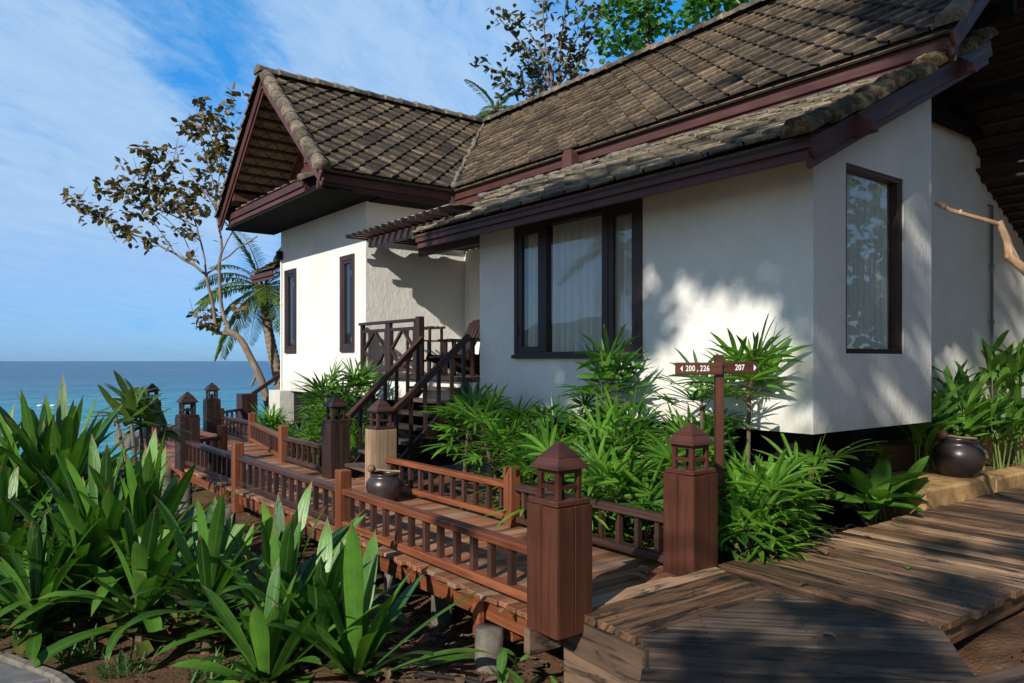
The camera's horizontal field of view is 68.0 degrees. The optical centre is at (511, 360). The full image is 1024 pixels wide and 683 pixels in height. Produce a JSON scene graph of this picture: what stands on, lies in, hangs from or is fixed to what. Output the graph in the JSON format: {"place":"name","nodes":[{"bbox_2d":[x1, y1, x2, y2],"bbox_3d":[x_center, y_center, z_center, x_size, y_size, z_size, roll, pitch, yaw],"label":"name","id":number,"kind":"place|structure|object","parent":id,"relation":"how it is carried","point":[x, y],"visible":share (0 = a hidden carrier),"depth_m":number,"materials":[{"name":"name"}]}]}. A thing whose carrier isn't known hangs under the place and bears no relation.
{"place":"outdoors","nodes":[
{"label":"outdoors","id":0,"kind":"place"},
{"bbox_2d":[0,652,74,682],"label":"stone path","id":1,"kind":"structure","parent":0,"point":[15,669],"depth_m":4.90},
{"bbox_2d":[114,424,286,451],"bbox_3d":[-7.227,1.830,18.372,4.099,0.307,2.449,0,0,-37],"label":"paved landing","id":2,"kind":"object","parent":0,"point":[116,439],"visible":0.17,"depth_m":17.12,"materials":[{"name":"grey stone"}]},
{"bbox_2d":[60,82,268,409],"bbox_3d":[-9.424,-2.934,20.486,6.186,9.021,2.451,0,0,0],"label":"almond tree","id":3,"kind":"object","parent":2,"relation":"on","point":[182,208],"visible":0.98,"depth_m":20.32,"materials":[{"name":"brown plant"}]},
{"bbox_2d":[236,373,279,425],"bbox_3d":[-6.329,0.886,20.419,2.066,2.149,0.445,0,0,-41],"label":"handrail","id":4,"kind":"object","parent":2,"relation":"on","point":[243,400],"visible":0.45,"depth_m":19.76,"materials":[{"name":"brown wood"}]},
{"bbox_2d":[0,361,474,459],"bbox_3d":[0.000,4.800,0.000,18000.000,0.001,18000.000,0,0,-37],"label":"sea","id":5,"kind":"structure","parent":0,"point":[36,382],"depth_m":167.03,"materials":[{"name":"liquid"}]},
{"bbox_2d":[0,0,749,360],"label":"sky","id":6,"kind":"structure","parent":0,"point":[82,82],"materials":[{"name":"blue"}]},
{"bbox_2d":[0,433,1023,682],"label":"ground","id":7,"kind":"structure","parent":0,"point":[998,643],"depth_m":5.47,"materials":[{"name":"red soil"}]},
{"bbox_2d":[10,473,53,568],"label":"strap leaf plant","id":8,"kind":"object","parent":7,"relation":"on","point":[21,502],"visible":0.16,"depth_m":6.31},
{"bbox_2d":[0,460,77,631],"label":"strap leaf plant","id":9,"kind":"object","parent":7,"relation":"on","point":[8,486],"visible":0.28,"depth_m":5.84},
{"bbox_2d":[0,403,87,531],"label":"strap leaf plant","id":10,"kind":"object","parent":7,"relation":"on","point":[5,458],"visible":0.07,"depth_m":7.20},
{"bbox_2d":[0,513,123,663],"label":"strap leaf plant","id":11,"kind":"object","parent":7,"relation":"on","point":[41,581],"visible":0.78,"depth_m":5.47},
{"bbox_2d":[44,624,104,666],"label":"grass tuft","id":12,"kind":"object","parent":7,"relation":"on","point":[92,647],"visible":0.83,"depth_m":5.28,"materials":[{"name":"green plant"}]},
{"bbox_2d":[0,477,177,629],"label":"strap leaf plant","id":13,"kind":"object","parent":7,"relation":"on","point":[65,529],"visible":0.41,"depth_m":5.79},
{"bbox_2d":[0,375,200,585],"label":"strap leaf plant","id":14,"kind":"object","parent":7,"relation":"on","point":[35,436],"visible":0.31,"depth_m":7.08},
{"bbox_2d":[11,440,201,614],"bbox_3d":[-3.603,1.476,6.546,1.927,1.515,2.073,0,0,-37],"label":"strap leaf plant","id":15,"kind":"object","parent":7,"relation":"on","point":[49,533],"visible":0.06,"depth_m":6.45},
{"bbox_2d":[81,645,168,681],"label":"grass tuft","id":16,"kind":"object","parent":7,"relation":"on","point":[122,662],"visible":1,"depth_m":5.08,"materials":[{"name":"green plant"}]},
{"bbox_2d":[0,428,263,632],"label":"strap leaf plant","id":17,"kind":"object","parent":7,"relation":"on","point":[133,491],"visible":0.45,"depth_m":6.03,"materials":[{"name":"plant"}]},
{"bbox_2d":[33,502,237,667],"bbox_3d":[-2.699,1.600,5.537,1.331,1.194,1.458,0,0,-10],"label":"strap leaf plant","id":18,"kind":"object","parent":7,"relation":"on","point":[139,550],"visible":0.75,"depth_m":5.42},
{"bbox_2d":[82,370,190,465],"bbox_3d":[-4.667,1.293,9.669,1.070,2.343,1.480,0,0,16],"label":"frangipani","id":19,"kind":"object","parent":7,"relation":"on","point":[134,407],"visible":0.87,"depth_m":9.46,"materials":[{"name":"green plant"}]},
{"bbox_2d":[162,465,172,495],"bbox_3d":[-6.191,2.405,13.653,0.188,1.094,0.188,0,0,-2],"label":"concrete pile","id":20,"kind":"object","parent":7,"relation":"on","point":[169,472],"visible":0.09,"depth_m":13.57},
{"bbox_2d":[179,482,191,513],"bbox_3d":[-5.013,2.353,11.658,0.199,0.990,0.199,0,0,14],"label":"concrete pile","id":21,"kind":"object","parent":7,"relation":"on","point":[188,493],"visible":0.16,"depth_m":11.59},
{"bbox_2d":[172,645,239,682],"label":"grass tuft","id":22,"kind":"object","parent":7,"relation":"on","point":[204,674],"visible":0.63,"depth_m":5.03,"materials":[{"name":"green plant"}]},
{"bbox_2d":[121,493,306,654],"bbox_3d":[-2.204,1.564,5.628,1.388,1.312,1.345,0,0,-37],"label":"strap leaf plant","id":23,"kind":"object","parent":7,"relation":"on","point":[211,535],"visible":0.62,"depth_m":5.47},
{"bbox_2d":[224,502,234,532],"bbox_3d":[-3.705,2.304,9.888,0.199,0.891,0.199,0,0,-20],"label":"concrete pile","id":24,"kind":"object","parent":7,"relation":"on","point":[228,512],"visible":0.13,"depth_m":9.81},
{"bbox_2d":[167,523,298,641],"bbox_3d":[-2.340,1.847,6.151,1.328,0.949,1.243,0,0,2],"label":"strap leaf plant","id":25,"kind":"object","parent":7,"relation":"on","point":[243,557],"visible":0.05,"depth_m":6.19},
{"bbox_2d":[191,222,280,389],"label":"coconut palm","id":26,"kind":"object","parent":7,"relation":"on","point":[262,297],"visible":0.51,"depth_m":22.25,"materials":[{"name":"green plant"}]},
{"bbox_2d":[235,402,303,432],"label":"fan palm","id":27,"kind":"object","parent":7,"relation":"on","point":[269,420],"visible":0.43,"depth_m":16.22,"materials":[{"name":"green plant"}]},
{"bbox_2d":[169,556,371,682],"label":"strap leaf plant","id":28,"kind":"object","parent":7,"relation":"on","point":[269,656],"visible":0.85,"depth_m":4.84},
{"bbox_2d":[152,481,409,671],"bbox_3d":[-1.694,1.595,5.713,1.868,1.283,1.404,0,0,-27],"label":"strap leaf plant","id":29,"kind":"object","parent":7,"relation":"on","point":[276,523],"visible":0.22,"depth_m":5.84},
{"bbox_2d":[176,514,397,682],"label":"strap leaf plant","id":30,"kind":"object","parent":7,"relation":"on","point":[287,552],"visible":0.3,"depth_m":5.28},
{"bbox_2d":[273,414,320,459],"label":"fan palm","id":31,"kind":"object","parent":7,"relation":"on","point":[291,431],"visible":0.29,"depth_m":13.64,"materials":[{"name":"green plant"}]},
{"bbox_2d":[222,517,419,682],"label":"strap leaf plant","id":32,"kind":"object","parent":7,"relation":"on","point":[328,567],"visible":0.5,"depth_m":5.15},
{"bbox_2d":[290,378,356,454],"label":"fan palm","id":33,"kind":"object","parent":7,"relation":"on","point":[318,402],"visible":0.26,"depth_m":13.07,"materials":[{"name":"green plant"}]},
{"bbox_2d":[312,418,367,477],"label":"fan palm","id":34,"kind":"object","parent":7,"relation":"on","point":[353,439],"visible":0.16,"depth_m":11.64,"materials":[{"name":"green plant"}]},
{"bbox_2d":[290,357,392,457],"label":"fan palm","id":35,"kind":"object","parent":7,"relation":"on","point":[358,382],"visible":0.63,"depth_m":12.55,"materials":[{"name":"green plant"}]},
{"bbox_2d":[265,519,495,681],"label":"strap leaf plant","id":36,"kind":"object","parent":7,"relation":"on","point":[358,580],"visible":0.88,"depth_m":4.99,"materials":[{"name":"plant"}]},
{"bbox_2d":[384,572,403,605],"bbox_3d":[-1.050,2.235,6.757,0.178,0.751,0.178,0,0,5],"label":"concrete pile","id":37,"kind":"object","parent":7,"relation":"on","point":[390,580],"visible":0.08,"depth_m":6.68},
{"bbox_2d":[378,666,486,682],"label":"hose","id":38,"kind":"object","parent":7,"relation":"on","point":[439,676],"visible":0.68,"depth_m":5.02,"materials":[{"name":"black plastic"}]},
{"bbox_2d":[431,594,452,625],"bbox_3d":[-0.577,2.235,6.238,0.188,0.751,0.188,0,0,28],"label":"concrete pile","id":39,"kind":"object","parent":7,"relation":"on","point":[438,604],"visible":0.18,"depth_m":6.16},
{"bbox_2d":[417,369,523,508],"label":"fan palm","id":40,"kind":"object","parent":7,"relation":"on","point":[451,428],"visible":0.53,"depth_m":9.65,"materials":[{"name":"green plant"}]},
{"bbox_2d":[475,622,503,673],"bbox_3d":[-0.158,2.235,5.299,0.209,0.751,0.209,0,0,9],"label":"concrete pile","id":41,"kind":"object","parent":7,"relation":"on","point":[488,636],"visible":0.66,"depth_m":5.22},
{"bbox_2d":[464,79,522,123],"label":"coconut palm","id":42,"kind":"object","parent":7,"relation":"on","point":[491,110],"visible":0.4,"depth_m":26.80,"materials":[{"name":"green plant"}]},
{"bbox_2d":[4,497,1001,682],"bbox_3d":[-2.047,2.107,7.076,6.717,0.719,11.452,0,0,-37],"label":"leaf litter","id":43,"kind":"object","parent":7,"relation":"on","point":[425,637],"visible":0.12,"depth_m":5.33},
{"bbox_2d":[447,383,559,518],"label":"fan palm","id":44,"kind":"object","parent":7,"relation":"on","point":[495,431],"visible":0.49,"depth_m":8.96,"materials":[{"name":"green plant"}]},
{"bbox_2d":[488,648,531,682],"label":"lance leaf plant","id":45,"kind":"object","parent":7,"relation":"on","point":[503,672],"visible":0.96,"depth_m":4.72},
{"bbox_2d":[9,493,1023,682],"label":"pebbles","id":46,"kind":"object","parent":7,"relation":"on","point":[92,625],"visible":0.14,"depth_m":5.58,"materials":[{"name":"red stone"}]},
{"bbox_2d":[465,392,590,507],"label":"fan palm","id":47,"kind":"object","parent":7,"relation":"on","point":[529,476],"visible":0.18,"depth_m":8.35,"materials":[{"name":"green plant"}]},
{"bbox_2d":[506,668,556,682],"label":"lance leaf plant","id":48,"kind":"object","parent":7,"relation":"on","point":[516,678],"visible":1,"depth_m":4.54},
{"bbox_2d":[468,0,619,101],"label":"bronze tree","id":49,"kind":"object","parent":7,"relation":"on","point":[532,72],"visible":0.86,"depth_m":23.82,"materials":[{"name":"brown plant"}]},
{"bbox_2d":[482,413,642,534],"bbox_3d":[0.679,1.276,7.697,1.663,1.460,1.394,0,0,25],"label":"fan palm","id":50,"kind":"object","parent":7,"relation":"on","point":[536,446],"visible":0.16,"depth_m":7.59,"materials":[{"name":"green plant"}]},
{"bbox_2d":[497,385,629,479],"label":"fan palm","id":51,"kind":"object","parent":7,"relation":"on","point":[545,411],"visible":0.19,"depth_m":8.61,"materials":[{"name":"green plant"}]},
{"bbox_2d":[524,623,643,682],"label":"deck joists","id":52,"kind":"object","parent":7,"relation":"on","point":[592,654],"visible":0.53,"depth_m":4.70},
{"bbox_2d":[143,435,674,641],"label":"walkway","id":53,"kind":"structure","parent":52,"relation":"on","point":[612,569],"depth_m":6.54,"materials":[{"name":"brown wood"}]},
{"bbox_2d":[143,383,160,438],"bbox_3d":[-7.730,1.083,16.316,0.300,1.194,0.300,0,0,-37],"label":"lantern post","id":54,"kind":"object","parent":53,"relation":"on","point":[154,391],"visible":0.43,"depth_m":16.24,"materials":[{"name":"brown wood"}]},
{"bbox_2d":[152,420,216,446],"bbox_3d":[-5.991,1.510,13.896,0.132,0.900,3.589,0,0,-41],"label":"railing","id":55,"kind":"object","parent":53,"relation":"on","point":[169,441],"visible":0.12,"depth_m":14.36,"materials":[{"name":"brown wood"}]},
{"bbox_2d":[175,392,199,469],"bbox_3d":[-5.071,1.083,11.865,0.300,1.194,0.300,0,0,-37],"label":"lantern post","id":56,"kind":"object","parent":53,"relation":"on","point":[189,417],"visible":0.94,"depth_m":11.76,"materials":[{"name":"brown wood"}]},
{"bbox_2d":[185,440,230,482],"bbox_3d":[-4.296,1.417,10.814,0.115,0.375,2.310,0,0,-37],"label":"railing","id":57,"kind":"object","parent":56,"relation":"attached to","point":[208,457],"visible":0.81,"depth_m":10.78,"materials":[{"name":"brown wood"}]},
{"bbox_2d":[203,383,220,433],"bbox_3d":[-6.649,1.083,16.830,0.300,1.194,0.300,0,0,-37],"label":"lantern post","id":58,"kind":"object","parent":53,"relation":"on","point":[211,413],"visible":0.88,"depth_m":16.73,"materials":[{"name":"brown wood"}]},
{"bbox_2d":[200,425,227,461],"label":"railing","id":59,"kind":"object","parent":53,"relation":"on","point":[220,440],"visible":0.3,"depth_m":12.41,"materials":[{"name":"brown wood"}]},
{"bbox_2d":[220,408,247,439],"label":"railing","id":60,"kind":"object","parent":53,"relation":"on","point":[232,421],"visible":0.67,"depth_m":16.05,"materials":[{"name":"brown wood"}]},
{"bbox_2d":[248,413,277,456],"bbox_3d":[-4.526,1.510,13.947,0.125,0.900,3.334,0,0,-27],"label":"railing","id":61,"kind":"object","parent":53,"relation":"on","point":[263,437],"visible":0.84,"depth_m":14.05,"materials":[{"name":"brown wood"}]},
{"bbox_2d":[231,442,334,524],"bbox_3d":[-2.644,1.510,8.661,0.135,0.900,3.102,0,0,-37],"label":"railing","id":62,"kind":"object","parent":53,"relation":"on","point":[239,460],"visible":0.89,"depth_m":8.78,"materials":[{"name":"brown wood"}]},
{"bbox_2d":[278,425,321,470],"bbox_3d":[-3.197,1.510,11.691,0.125,0.900,1.882,0,0,-37],"label":"railing","id":63,"kind":"object","parent":53,"relation":"on","point":[284,439],"visible":0.72,"depth_m":11.87,"materials":[{"name":"brown wood"}]},
{"bbox_2d":[322,395,349,478],"bbox_3d":[-2.511,1.083,10.829,0.300,1.194,0.300,0,0,-37],"label":"lantern post","id":64,"kind":"object","parent":53,"relation":"on","point":[335,442],"visible":0.9,"depth_m":10.72,"materials":[{"name":"brown wood"}]},
{"bbox_2d":[365,398,396,488],"bbox_3d":[-1.692,1.083,9.794,0.300,1.194,0.300,0,0,-37],"label":"lantern post","id":65,"kind":"object","parent":53,"relation":"on","point":[380,441],"visible":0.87,"depth_m":9.70,"materials":[{"name":"brown wood"}]},
{"bbox_2d":[365,471,402,500],"bbox_3d":[-1.509,1.491,8.964,0.435,0.338,0.435,0,0,-37],"label":"water pot","id":66,"kind":"object","parent":53,"relation":"on","point":[386,485],"visible":0.77,"depth_m":8.81,"materials":[{"name":"ceramic"}]},
{"bbox_2d":[345,334,470,477],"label":"staircase","id":67,"kind":"structure","parent":53,"relation":"on","point":[402,407],"depth_m":10.86,"materials":[{"name":"brown wood"}]},
{"bbox_2d":[335,469,526,601],"bbox_3d":[-0.736,1.510,6.199,0.125,0.900,3.092,0,0,-37],"label":"railing","id":68,"kind":"object","parent":53,"relation":"on","point":[346,494],"visible":0.72,"depth_m":6.00,"materials":[{"name":"brown wood"}]},
{"bbox_2d":[384,457,503,518],"bbox_3d":[-0.807,1.417,8.690,0.105,0.375,2.530,0,0,-38],"label":"railing","id":69,"kind":"object","parent":53,"relation":"on","point":[463,502],"visible":0.79,"depth_m":8.48,"materials":[{"name":"brown wood"}]},
{"bbox_2d":[527,441,591,639],"bbox_3d":[0.303,1.113,4.846,0.300,1.194,0.300,0,0,-37],"label":"lantern post","id":70,"kind":"object","parent":53,"relation":"on","point":[559,563],"visible":0.98,"depth_m":4.74,"materials":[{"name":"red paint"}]},
{"bbox_2d":[504,466,662,562],"bbox_3d":[0.598,1.510,6.851,0.135,0.900,2.082,0,0,-37],"label":"railing","id":71,"kind":"object","parent":53,"relation":"on","point":[513,487],"visible":0.55,"depth_m":6.51,"materials":[{"name":"brown wood"}]},
{"bbox_2d":[663,423,717,574],"bbox_3d":[1.397,1.083,5.950,0.300,1.194,0.300,0,0,-37],"label":"lantern post","id":72,"kind":"object","parent":53,"relation":"on","point":[690,515],"visible":0.94,"depth_m":5.86,"materials":[{"name":"red paint"}]},
{"bbox_2d":[585,567,771,644],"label":"border boards","id":73,"kind":"object","parent":52,"relation":"on","point":[632,614],"visible":0.82,"depth_m":5.04,"materials":[{"name":"brown wood"}]},
{"bbox_2d":[639,590,978,682],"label":"junction deck","id":74,"kind":"structure","parent":52,"relation":"on","point":[776,638],"depth_m":4.22,"materials":[{"name":"brown wood"}]},
{"bbox_2d":[553,323,664,525],"bbox_3d":[1.110,0.793,8.486,1.468,2.416,1.343,0,0,-14],"label":"fan palm","id":75,"kind":"object","parent":7,"relation":"on","point":[605,371],"visible":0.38,"depth_m":8.36,"materials":[{"name":"green plant"}]},
{"bbox_2d":[546,384,671,533],"bbox_3d":[0.936,1.122,7.943,1.555,1.763,1.225,0,0,12],"label":"fan palm","id":76,"kind":"object","parent":7,"relation":"on","point":[624,439],"visible":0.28,"depth_m":7.81,"materials":[{"name":"green plant"}]},
{"bbox_2d":[564,443,664,553],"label":"fan palm","id":77,"kind":"object","parent":7,"relation":"on","point":[625,480],"visible":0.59,"depth_m":6.80,"materials":[{"name":"green plant"}]},
{"bbox_2d":[214,0,1023,544],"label":"bungalow","id":78,"kind":"object","parent":7,"relation":"on","point":[796,168],"visible":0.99,"depth_m":10.07,"materials":[{"name":"paint"}]},
{"bbox_2d":[284,268,296,352],"bbox_3d":[-4.957,-1.110,17.095,0.132,1.880,0.640,0,0,-37],"label":"window","id":79,"kind":"structure","parent":78,"relation":"in","point":[289,273],"depth_m":17.20,"materials":[{"name":"brown wood"}]},
{"bbox_2d":[339,253,354,351],"bbox_3d":[-3.180,-1.110,14.778,0.132,1.880,0.600,0,0,-37],"label":"window","id":80,"kind":"structure","parent":78,"relation":"in","point":[344,260],"depth_m":14.87,"materials":[{"name":"brown wood"}]},
{"bbox_2d":[406,326,445,373],"bbox_3d":[-1.625,-0.186,14.068,0.294,0.872,1.000,0,0,-37],"label":"drying rack","id":81,"kind":"object","parent":78,"relation":"on","point":[429,328],"visible":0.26,"depth_m":13.80,"materials":[{"name":"brown wood"}]},
{"bbox_2d":[424,319,479,375],"bbox_3d":[-0.992,-0.222,13.286,0.942,1.026,0.760,0,0,-31],"label":"veranda chair","id":82,"kind":"object","parent":78,"relation":"on","point":[473,329],"visible":0.39,"depth_m":13.33,"materials":[{"name":"brown wood"}]},
{"bbox_2d":[446,338,479,376],"bbox_3d":[-0.493,-0.222,12.471,0.942,1.026,0.760,0,0,-31],"label":"veranda chair","id":83,"kind":"object","parent":78,"relation":"on","point":[472,360],"visible":0.32,"depth_m":12.07,"materials":[{"name":"brown wood"}]},
{"bbox_2d":[511,198,642,358],"bbox_3d":[0.828,-0.950,9.654,0.287,2.000,2.390,0,0,-37],"label":"window","id":84,"kind":"structure","parent":78,"relation":"in","point":[575,274],"depth_m":9.70,"materials":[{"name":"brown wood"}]},
{"bbox_2d":[846,163,901,353],"bbox_3d":[3.626,-1.000,7.783,1.170,2.000,0.184,0,0,-37],"label":"window","id":85,"kind":"structure","parent":78,"relation":"in","point":[873,199],"depth_m":7.91,"materials":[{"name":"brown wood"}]},
{"bbox_2d":[569,0,685,63],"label":"vine covered tree","id":86,"kind":"object","parent":7,"relation":"on","point":[647,26],"visible":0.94,"depth_m":21.58,"materials":[{"name":"green plant"}]},
{"bbox_2d":[614,408,739,520],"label":"fan palm","id":87,"kind":"object","parent":7,"relation":"on","point":[661,451],"visible":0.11,"depth_m":6.88,"materials":[{"name":"green plant"}]},
{"bbox_2d":[636,347,774,480],"bbox_3d":[1.905,0.931,7.513,1.382,2.143,1.224,0,0,28],"label":"fan palm","id":88,"kind":"object","parent":7,"relation":"on","point":[708,424],"visible":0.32,"depth_m":7.50,"materials":[{"name":"green plant"}]},
{"bbox_2d":[668,0,751,30],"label":"leafy tree","id":89,"kind":"object","parent":7,"relation":"on","point":[693,14],"visible":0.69,"depth_m":20.68,"materials":[{"name":"green plant"}]},
{"bbox_2d":[675,355,756,563],"bbox_3d":[1.722,0.925,6.440,0.688,1.950,0.110,0,0,0],"label":"signpost","id":90,"kind":"object","parent":7,"relation":"on","point":[718,367],"visible":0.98,"depth_m":6.42,"materials":[{"name":"red paint"}]},
{"bbox_2d":[672,313,811,469],"bbox_3d":[2.205,0.779,7.148,1.339,2.443,1.088,0,0,-37],"label":"fan palm","id":91,"kind":"object","parent":7,"relation":"on","point":[765,360],"visible":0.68,"depth_m":6.97,"materials":[{"name":"green plant"}]},
{"bbox_2d":[709,456,821,564],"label":"fan palm","id":92,"kind":"object","parent":7,"relation":"on","point":[738,511],"visible":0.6,"depth_m":6.26,"materials":[{"name":"green plant"}]},
{"bbox_2d":[701,433,846,558],"bbox_3d":[2.155,1.319,6.660,1.789,1.368,1.491,0,0,-37],"label":"fan palm","id":93,"kind":"object","parent":7,"relation":"on","point":[749,477],"visible":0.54,"depth_m":6.39,"materials":[{"name":"green plant"}]},
{"bbox_2d":[753,417,881,540],"bbox_3d":[2.658,1.260,6.797,1.045,1.488,1.151,0,0,-14],"label":"fan palm","id":94,"kind":"object","parent":7,"relation":"on","point":[816,458],"visible":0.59,"depth_m":7.00,"materials":[{"name":"green plant"}]},
{"bbox_2d":[814,458,931,524],"bbox_3d":[3.821,1.463,8.047,1.304,0.819,1.170,0,0,-37],"label":"lance leaf plant","id":95,"kind":"object","parent":7,"relation":"on","point":[881,486],"visible":0.94,"depth_m":7.88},
{"bbox_2d":[861,456,930,522],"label":"lance leaf plant","id":96,"kind":"object","parent":7,"relation":"on","point":[914,487],"visible":0.28,"depth_m":8.10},
{"bbox_2d":[874,469,994,520],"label":"stone slab","id":97,"kind":"structure","parent":7,"relation":"on","point":[946,490],"depth_m":8.66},
{"bbox_2d":[866,440,893,469],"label":"lance leaf plant","id":98,"kind":"object","parent":97,"relation":"on","point":[875,455],"visible":0.7,"depth_m":9.19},
{"bbox_2d":[896,384,968,472],"bbox_3d":[5.296,0.862,9.664,0.892,1.340,1.192,0,0,28],"label":"lance leaf plant","id":99,"kind":"object","parent":97,"relation":"on","point":[918,431],"visible":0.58,"depth_m":9.47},
{"bbox_2d":[932,437,986,477],"bbox_3d":[5.431,1.176,9.234,0.577,0.448,0.577,0,0,-37],"label":"water pot","id":100,"kind":"object","parent":97,"relation":"on","point":[958,457],"visible":0.95,"depth_m":9.04,"materials":[{"name":"ceramic"}]},
{"bbox_2d":[866,430,1023,473],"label":"planting bed","id":101,"kind":"object","parent":7,"relation":"on","point":[902,451],"depth_m":9.88,"materials":[{"name":"red soil"}]},
{"bbox_2d":[931,359,990,427],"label":"lance leaf plant","id":102,"kind":"object","parent":101,"relation":"on","point":[962,377],"visible":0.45,"depth_m":11.05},
{"bbox_2d":[926,372,1003,436],"bbox_3d":[5.921,0.838,9.974,1.095,1.387,1.071,0,0,-37],"label":"lance leaf plant","id":103,"kind":"object","parent":101,"relation":"on","point":[972,426],"visible":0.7,"depth_m":9.79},
{"bbox_2d":[963,391,1023,470],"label":"lance leaf plant","id":104,"kind":"object","parent":101,"relation":"on","point":[1004,430],"visible":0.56,"depth_m":10.23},
{"bbox_2d":[979,330,1023,400],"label":"lance leaf plant","id":105,"kind":"object","parent":101,"relation":"on","point":[1006,370],"visible":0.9,"depth_m":11.87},
{"bbox_2d":[992,384,1023,465],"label":"lance leaf plant","id":106,"kind":"object","parent":101,"relation":"on","point":[1019,401],"visible":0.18,"depth_m":10.81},
{"bbox_2d":[924,432,1023,468],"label":"retaining wall","id":107,"kind":"structure","parent":7,"relation":"on","point":[988,449],"depth_m":10.86,"materials":[{"name":"stone"}]},
{"bbox_2d":[974,665,1023,682],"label":"path step boards","id":108,"kind":"object","parent":7,"relation":"on","point":[1012,675],"depth_m":4.15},
{"bbox_2d":[984,464,1023,492],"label":"stone kerb","id":109,"kind":"structure","parent":7,"relation":"on","point":[1012,477],"depth_m":9.75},
{"bbox_2d":[718,485,1023,643],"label":"plank path","id":110,"kind":"structure","parent":0,"point":[961,577],"depth_m":5.86,"materials":[{"name":"brown wood"}]},
{"bbox_2d":[934,200,1023,275],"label":"pruned branch","id":111,"kind":"object","parent":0,"point":[1013,259],"visible":1,"depth_m":5.98,"materials":[{"name":"brown plant"}]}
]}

